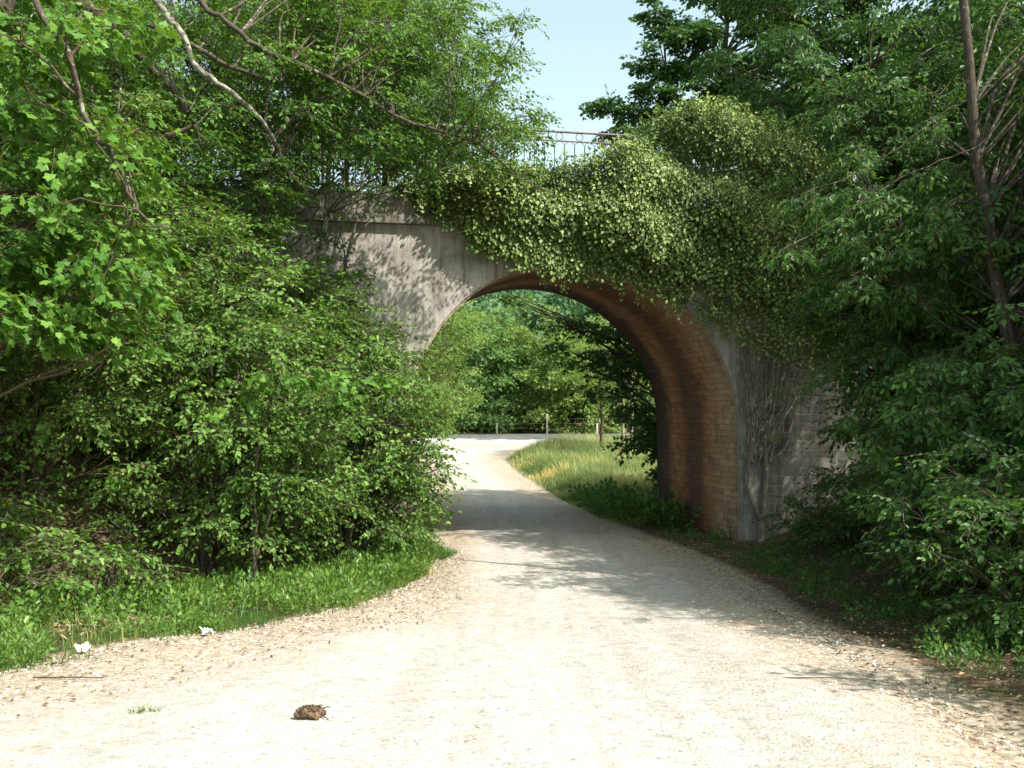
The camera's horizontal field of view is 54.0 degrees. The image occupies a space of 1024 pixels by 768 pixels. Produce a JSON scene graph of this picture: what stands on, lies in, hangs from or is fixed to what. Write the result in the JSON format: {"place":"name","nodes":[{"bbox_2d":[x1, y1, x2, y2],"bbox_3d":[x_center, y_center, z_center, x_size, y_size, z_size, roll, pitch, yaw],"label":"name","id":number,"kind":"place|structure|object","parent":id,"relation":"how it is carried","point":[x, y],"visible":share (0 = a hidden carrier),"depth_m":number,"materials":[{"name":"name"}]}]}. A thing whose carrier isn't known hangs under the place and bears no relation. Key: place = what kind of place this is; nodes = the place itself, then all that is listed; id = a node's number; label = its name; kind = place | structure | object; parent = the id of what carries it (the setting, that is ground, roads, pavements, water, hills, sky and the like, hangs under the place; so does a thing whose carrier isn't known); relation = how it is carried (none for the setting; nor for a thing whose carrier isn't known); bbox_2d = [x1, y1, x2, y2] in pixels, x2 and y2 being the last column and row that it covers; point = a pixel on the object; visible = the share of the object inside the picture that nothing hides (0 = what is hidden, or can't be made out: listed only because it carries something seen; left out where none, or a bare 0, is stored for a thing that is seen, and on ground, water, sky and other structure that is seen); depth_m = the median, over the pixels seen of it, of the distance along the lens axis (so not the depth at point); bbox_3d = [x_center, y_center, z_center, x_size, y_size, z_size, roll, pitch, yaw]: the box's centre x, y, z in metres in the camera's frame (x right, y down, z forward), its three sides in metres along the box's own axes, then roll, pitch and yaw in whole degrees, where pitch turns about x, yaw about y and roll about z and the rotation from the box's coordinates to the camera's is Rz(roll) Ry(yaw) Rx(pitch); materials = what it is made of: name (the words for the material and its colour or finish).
{"place":"outdoors","nodes":[
{"label":"outdoors","id":0,"kind":"place"},
{"bbox_2d":[0,446,1001,767],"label":"road","id":1,"kind":"structure","parent":0,"point":[504,518],"depth_m":8.20,"materials":[{"name":"beige gravel"}]},
{"bbox_2d":[33,676,102,678],"bbox_3d":[-3.751,2.478,8.484,0.602,0.020,0.041,0,-2,2],"label":"stick","id":2,"kind":"object","parent":1,"relation":"on","point":[64,677],"visible":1,"depth_m":8.48,"materials":[{"name":"brown wood"}]},
{"bbox_2d":[130,704,163,714],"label":"grass tuft","id":3,"kind":"object","parent":1,"relation":"on","point":[142,710],"visible":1,"depth_m":7.14,"materials":[{"name":"green plant"}]},
{"bbox_2d":[199,626,213,634],"bbox_3d":[-3.401,2.756,11.233,0.122,0.091,0.171,2,-2,-44],"label":"paper scrap","id":4,"kind":"object","parent":1,"relation":"on","point":[205,631],"visible":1,"depth_m":11.23,"materials":[{"name":"white paper"}]},
{"bbox_2d":[293,704,329,719],"bbox_3d":[-1.369,2.249,6.889,0.248,0.102,0.141,0,-2,0],"label":"leaf clod","id":5,"kind":"object","parent":1,"relation":"on","point":[313,712],"visible":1,"depth_m":6.85,"materials":[{"name":"brown plant"}]},
{"bbox_2d":[0,558,1023,767],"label":"gravel stones","id":6,"kind":"object","parent":1,"relation":"on","point":[506,749],"visible":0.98,"depth_m":8.59,"materials":[{"name":"stone"}]},
{"bbox_2d":[0,296,1023,767],"bbox_3d":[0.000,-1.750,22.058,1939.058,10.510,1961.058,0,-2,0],"label":"ground","id":7,"kind":"structure","parent":0,"point":[890,652],"depth_m":14.28,"materials":[{"name":"soil"}]},
{"bbox_2d":[0,460,91,576],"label":"seedling shrub","id":8,"kind":"object","parent":7,"relation":"on","point":[21,514],"visible":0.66,"depth_m":13.06,"materials":[{"name":"green plant"}]},
{"bbox_2d":[0,184,95,471],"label":"hazel shrub","id":9,"kind":"object","parent":7,"relation":"on","point":[8,418],"visible":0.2,"depth_m":13.04,"materials":[{"name":"green plant"}]},
{"bbox_2d":[0,479,129,628],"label":"hornbeam shrub","id":10,"kind":"object","parent":7,"relation":"on","point":[10,561],"visible":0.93,"depth_m":11.64,"materials":[{"name":"green plant"}]},
{"bbox_2d":[74,642,90,651],"bbox_3d":[-4.275,2.615,10.012,0.152,0.099,0.113,-1,-2,23],"label":"paper scrap","id":11,"kind":"object","parent":7,"relation":"on","point":[86,646],"visible":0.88,"depth_m":9.99,"materials":[{"name":"white paper"}]},
{"bbox_2d":[0,0,195,397],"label":"maple tree","id":12,"kind":"object","parent":7,"relation":"on","point":[43,164],"visible":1,"depth_m":11.15,"materials":[{"name":"green plant"}]},
{"bbox_2d":[8,520,199,616],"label":"seedling shrub","id":13,"kind":"object","parent":7,"relation":"on","point":[127,557],"visible":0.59,"depth_m":13.20,"materials":[{"name":"green plant"}]},
{"bbox_2d":[0,0,241,292],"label":"hazel shrub","id":14,"kind":"object","parent":7,"relation":"on","point":[63,87],"visible":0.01,"depth_m":19.21,"materials":[{"name":"green plant"}]},
{"bbox_2d":[0,55,249,522],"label":"hornbeam shrub","id":15,"kind":"object","parent":7,"relation":"on","point":[41,389],"visible":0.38,"depth_m":13.99,"materials":[{"name":"green plant"}]},
{"bbox_2d":[13,0,243,180],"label":"embankment tree","id":16,"kind":"object","parent":7,"relation":"on","point":[186,69],"visible":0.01,"depth_m":28.01,"materials":[{"name":"green plant"}]},
{"bbox_2d":[6,73,345,465],"bbox_3d":[-6.373,-1.888,17.807,6.570,6.986,6.430,0,-2,0],"label":"hazel shrub","id":17,"kind":"object","parent":7,"relation":"on","point":[187,175],"visible":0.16,"depth_m":17.50,"materials":[{"name":"green plant"}]},
{"bbox_2d":[0,346,361,642],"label":"leaf litter","id":18,"kind":"object","parent":7,"relation":"on","point":[104,532],"visible":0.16,"depth_m":14.86,"materials":[{"name":"brown plant"}]},
{"bbox_2d":[1,205,383,580],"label":"hornbeam shrub","id":19,"kind":"object","parent":7,"relation":"on","point":[204,468],"visible":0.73,"depth_m":15.30,"materials":[{"name":"green plant"}]},
{"bbox_2d":[0,537,425,637],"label":"tall weeds","id":20,"kind":"object","parent":7,"relation":"on","point":[122,606],"visible":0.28,"depth_m":13.01,"materials":[{"name":"green plant"}]},
{"bbox_2d":[0,534,464,673],"bbox_3d":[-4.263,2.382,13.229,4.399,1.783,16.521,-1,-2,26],"label":"verge grass","id":21,"kind":"structure","parent":7,"relation":"on","point":[444,554],"depth_m":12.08,"materials":[{"name":"green plant"}]},
{"bbox_2d":[0,554,470,716],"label":"gravel","id":22,"kind":"structure","parent":7,"relation":"on","point":[271,656],"depth_m":10.97,"materials":[{"name":"beige gravel"}]},
{"bbox_2d":[142,264,354,501],"bbox_3d":[-5.237,0.116,19.460,4.486,5.060,4.478,0,-2,0],"label":"hazel shrub","id":23,"kind":"object","parent":7,"relation":"on","point":[239,310],"visible":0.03,"depth_m":19.03,"materials":[{"name":"green plant"}]},
{"bbox_2d":[112,0,401,190],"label":"embankment tree","id":24,"kind":"object","parent":7,"relation":"on","point":[269,144],"visible":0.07,"depth_m":27.01,"materials":[{"name":"green plant"}]},
{"bbox_2d":[156,0,376,464],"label":"slender tree","id":25,"kind":"object","parent":7,"relation":"on","point":[252,89],"visible":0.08,"depth_m":20.01,"materials":[{"name":"green plant"}]},
{"bbox_2d":[0,0,564,299],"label":"field maple","id":26,"kind":"object","parent":7,"relation":"on","point":[344,57],"visible":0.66,"depth_m":17.86,"materials":[{"name":"green plant"}]},
{"bbox_2d":[193,221,377,552],"bbox_3d":[-4.413,0.076,18.480,3.972,6.043,3.611,0,-2,0],"label":"hazel shrub","id":27,"kind":"object","parent":7,"relation":"on","point":[275,309],"visible":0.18,"depth_m":18.10,"materials":[{"name":"green plant"}]},
{"bbox_2d":[196,361,418,580],"bbox_3d":[-2.917,1.437,14.732,3.405,3.569,1.592,1,-2,-21],"label":"maple sapling","id":28,"kind":"object","parent":7,"relation":"on","point":[333,381],"visible":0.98,"depth_m":14.61,"materials":[{"name":"green plant"}]},
{"bbox_2d":[247,220,406,561],"bbox_3d":[-3.621,0.166,19.143,3.345,6.646,3.392,0,-2,0],"label":"hazel shrub","id":29,"kind":"object","parent":7,"relation":"on","point":[327,260],"visible":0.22,"depth_m":19.12,"materials":[{"name":"green plant"}]},
{"bbox_2d":[240,0,414,533],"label":"slender tree","id":30,"kind":"object","parent":7,"relation":"on","point":[289,237],"visible":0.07,"depth_m":19.65,"materials":[{"name":"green plant"}]},
{"bbox_2d":[207,270,477,568],"bbox_3d":[-3.097,0.946,18.545,5.161,6.070,4.669,-1,-2,42],"label":"hornbeam shrub","id":31,"kind":"object","parent":7,"relation":"on","point":[338,544],"visible":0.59,"depth_m":18.04,"materials":[{"name":"green plant"}]},
{"bbox_2d":[244,0,466,559],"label":"slender tree","id":32,"kind":"object","parent":7,"relation":"on","point":[322,248],"visible":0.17,"depth_m":19.47,"materials":[{"name":"green plant"}]},
{"bbox_2d":[299,0,482,343],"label":"slender tree","id":33,"kind":"object","parent":7,"relation":"on","point":[361,185],"visible":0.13,"depth_m":20.30,"materials":[{"name":"green plant"}]},
{"bbox_2d":[323,316,466,551],"bbox_3d":[-2.556,1.353,19.743,3.424,5.377,3.364,0,-2,0],"label":"hornbeam shrub","id":34,"kind":"object","parent":7,"relation":"on","point":[417,467],"visible":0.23,"depth_m":19.30,"materials":[{"name":"green plant"}]},
{"bbox_2d":[268,0,560,191],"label":"embankment tree","id":35,"kind":"object","parent":7,"relation":"on","point":[374,182],"visible":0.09,"depth_m":28.76,"materials":[{"name":"green plant"}]},
{"bbox_2d":[401,433,456,525],"bbox_3d":[-2.215,2.217,21.366,2.110,2.566,2.025,0,-2,0],"label":"maple sapling","id":36,"kind":"object","parent":7,"relation":"on","point":[451,513],"visible":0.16,"depth_m":21.23,"materials":[{"name":"green plant"}]},
{"bbox_2d":[416,338,466,432],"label":"hedge tree","id":37,"kind":"object","parent":7,"relation":"on","point":[441,367],"visible":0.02,"depth_m":64.75,"materials":[{"name":"green plant"}]},
{"bbox_2d":[407,299,495,464],"bbox_3d":[-2.803,0.003,37.172,5.314,7.402,6.454,2,-2,-43],"label":"lime tree","id":38,"kind":"object","parent":7,"relation":"on","point":[459,343],"visible":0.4,"depth_m":37.10,"materials":[{"name":"leaf"},{"name":"bark"}]},
{"bbox_2d":[421,307,535,432],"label":"hedge tree","id":39,"kind":"object","parent":7,"relation":"on","point":[480,423],"visible":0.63,"depth_m":65.58,"materials":[{"name":"green plant"}]},
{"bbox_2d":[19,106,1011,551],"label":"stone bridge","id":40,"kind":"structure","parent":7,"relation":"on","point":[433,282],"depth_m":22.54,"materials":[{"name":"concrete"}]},
{"bbox_2d":[380,85,857,540],"bbox_3d":[2.772,-1.444,21.580,11.128,10.027,2.084,0,-2,-12],"label":"ivy","id":41,"kind":"object","parent":40,"relation":"attached to","point":[496,218],"visible":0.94,"depth_m":21.67,"materials":[{"name":"green plant"}]},
{"bbox_2d":[411,434,628,446],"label":"lane","id":42,"kind":"structure","parent":7,"relation":"on","point":[488,440],"depth_m":54.74,"materials":[{"name":"beige gravel"}]},
{"bbox_2d":[469,294,580,432],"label":"hedge tree","id":43,"kind":"object","parent":7,"relation":"on","point":[535,345],"visible":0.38,"depth_m":67.60,"materials":[{"name":"green plant"}]},
{"bbox_2d":[447,414,646,433],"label":"wire fence","id":44,"kind":"object","parent":7,"relation":"on","point":[547,424],"visible":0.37,"depth_m":62.49,"materials":[{"name":"wood"}]},
{"bbox_2d":[508,315,638,433],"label":"hedge tree","id":45,"kind":"object","parent":7,"relation":"on","point":[570,408],"visible":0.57,"depth_m":64.16,"materials":[{"name":"green plant"}]},
{"bbox_2d":[493,292,656,490],"bbox_3d":[2.518,0.312,28.792,6.247,6.865,3.268,0,-2,0],"label":"shade maple","id":46,"kind":"object","parent":7,"relation":"on","point":[624,360],"visible":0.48,"depth_m":28.58,"materials":[{"name":"green plant"}]},
{"bbox_2d":[506,431,656,500],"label":"tall grass","id":47,"kind":"structure","parent":7,"relation":"on","point":[558,462],"depth_m":38.69,"materials":[{"name":"green plant"}]},
{"bbox_2d":[555,340,635,445],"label":"young tree","id":48,"kind":"object","parent":7,"relation":"on","point":[600,403],"visible":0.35,"depth_m":45.88,"materials":[{"name":"green plant"}]},
{"bbox_2d":[571,316,626,453],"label":"young tree","id":49,"kind":"object","parent":7,"relation":"on","point":[622,426],"visible":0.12,"depth_m":43.96,"materials":[{"name":"green plant"}]},
{"bbox_2d":[563,313,655,432],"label":"hedge tree","id":50,"kind":"object","parent":7,"relation":"on","point":[644,389],"visible":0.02,"depth_m":65.30,"materials":[{"name":"green plant"}]},
{"bbox_2d":[577,316,644,452],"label":"young tree","id":51,"kind":"object","parent":7,"relation":"on","point":[592,347],"visible":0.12,"depth_m":42.91,"materials":[{"name":"green plant"}]},
{"bbox_2d":[550,482,675,525],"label":"shaded grass","id":52,"kind":"structure","parent":7,"relation":"on","point":[609,518],"depth_m":27.94,"materials":[{"name":"green plant"}]},
{"bbox_2d":[568,476,702,529],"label":"pier weeds","id":53,"kind":"object","parent":7,"relation":"on","point":[624,497],"visible":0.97,"depth_m":25.71,"materials":[{"name":"green plant"}]},
{"bbox_2d":[578,0,872,206],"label":"tall maple","id":54,"kind":"object","parent":7,"relation":"on","point":[676,35],"visible":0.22,"depth_m":49.51,"materials":[{"name":"green plant"}]},
{"bbox_2d":[752,477,871,545],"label":"dogwood shrub","id":55,"kind":"object","parent":7,"relation":"on","point":[808,529],"visible":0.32,"depth_m":20.68,"materials":[{"name":"green plant"}]},
{"bbox_2d":[632,536,1023,767],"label":"leaf litter","id":56,"kind":"object","parent":7,"relation":"on","point":[934,665],"visible":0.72,"depth_m":11.15,"materials":[{"name":"brown plant"}]},
{"bbox_2d":[782,677,876,680],"bbox_3d":[2.626,2.440,8.339,0.758,0.022,0.063,0,-2,5],"label":"stick","id":57,"kind":"object","parent":7,"relation":"on","point":[827,677],"visible":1,"depth_m":8.34,"materials":[{"name":"brown wood"}]},
{"bbox_2d":[653,531,1014,699],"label":"roadside grass","id":58,"kind":"structure","parent":7,"relation":"on","point":[890,618],"depth_m":8.36,"materials":[{"name":"green plant"}]},
{"bbox_2d":[658,524,1023,677],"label":"shade herbs","id":59,"kind":"object","parent":7,"relation":"on","point":[968,650],"visible":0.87,"depth_m":13.00,"materials":[{"name":"green plant"}]},
{"bbox_2d":[687,0,996,207],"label":"embankment tree","id":60,"kind":"object","parent":7,"relation":"on","point":[802,53],"visible":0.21,"depth_m":24.95,"materials":[{"name":"green plant"}]},
{"bbox_2d":[774,450,932,558],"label":"dogwood shrub","id":61,"kind":"object","parent":7,"relation":"on","point":[824,486],"visible":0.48,"depth_m":19.19,"materials":[{"name":"green plant"}]},
{"bbox_2d":[750,0,1023,448],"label":"ash tree","id":62,"kind":"object","parent":7,"relation":"on","point":[994,185],"visible":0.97,"depth_m":14.43,"materials":[{"name":"green plant"}]},
{"bbox_2d":[758,5,1023,557],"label":"ash tree","id":63,"kind":"object","parent":7,"relation":"on","point":[873,125],"visible":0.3,"depth_m":18.12,"materials":[{"name":"green plant"}]},
{"bbox_2d":[766,108,1023,527],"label":"dogwood shrub","id":64,"kind":"object","parent":7,"relation":"on","point":[826,380],"visible":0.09,"depth_m":16.89,"materials":[{"name":"green plant"}]},
{"bbox_2d":[809,265,1023,524],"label":"elder shrub","id":65,"kind":"object","parent":7,"relation":"on","point":[897,353],"visible":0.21,"depth_m":16.31,"materials":[{"name":"green plant"}]},
{"bbox_2d":[836,402,1010,599],"bbox_3d":[6.533,1.695,14.699,3.556,3.114,3.975,0,-2,0],"label":"dogwood shrub","id":66,"kind":"object","parent":7,"relation":"on","point":[916,574],"visible":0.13,"depth_m":14.47,"materials":[{"name":"green plant"}]},
{"bbox_2d":[830,302,1023,612],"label":"elder shrub","id":67,"kind":"object","parent":7,"relation":"on","point":[932,376],"visible":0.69,"depth_m":12.41,"materials":[{"name":"green plant"}]},
{"bbox_2d":[846,431,1023,650],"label":"dogwood shrub","id":68,"kind":"object","parent":7,"relation":"on","point":[1008,563],"visible":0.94,"depth_m":10.27,"materials":[{"name":"green plant"}]},
{"bbox_2d":[852,0,1023,261],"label":"oak tree","id":69,"kind":"object","parent":7,"relation":"on","point":[990,9],"visible":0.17,"depth_m":17.98,"materials":[{"name":"green plant"}]},
{"bbox_2d":[913,0,1023,264],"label":"embankment tree","id":70,"kind":"object","parent":7,"relation":"on","point":[948,17],"visible":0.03,"depth_m":23.51,"materials":[{"name":"green plant"}]},
{"bbox_2d":[936,251,1023,544],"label":"dogwood shrub","id":71,"kind":"object","parent":7,"relation":"on","point":[1012,373],"visible":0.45,"depth_m":12.16,"materials":[{"name":"green plant"}]},
{"bbox_2d":[1010,82,1023,115],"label":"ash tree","id":72,"kind":"object","parent":7,"relation":"on","point":[1021,105],"visible":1,"depth_m":13.42,"materials":[{"name":"green plant"}]},
{"bbox_2d":[8,0,1023,203],"label":"sky","id":73,"kind":"structure","parent":0,"point":[584,47],"materials":[{"name":"blue"}]},
{"bbox_2d":[445,291,654,406],"bbox_3d":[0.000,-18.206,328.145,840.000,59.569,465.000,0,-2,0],"label":"hill","id":74,"kind":"structure","parent":0,"point":[544,362],"depth_m":138.22,"materials":[{"name":"green plant"}]},
{"bbox_2d":[429,289,613,384],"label":"hillside wood","id":75,"kind":"object","parent":74,"relation":"on","point":[487,301],"depth_m":158.24,"materials":[{"name":"green plant"}]}
]}

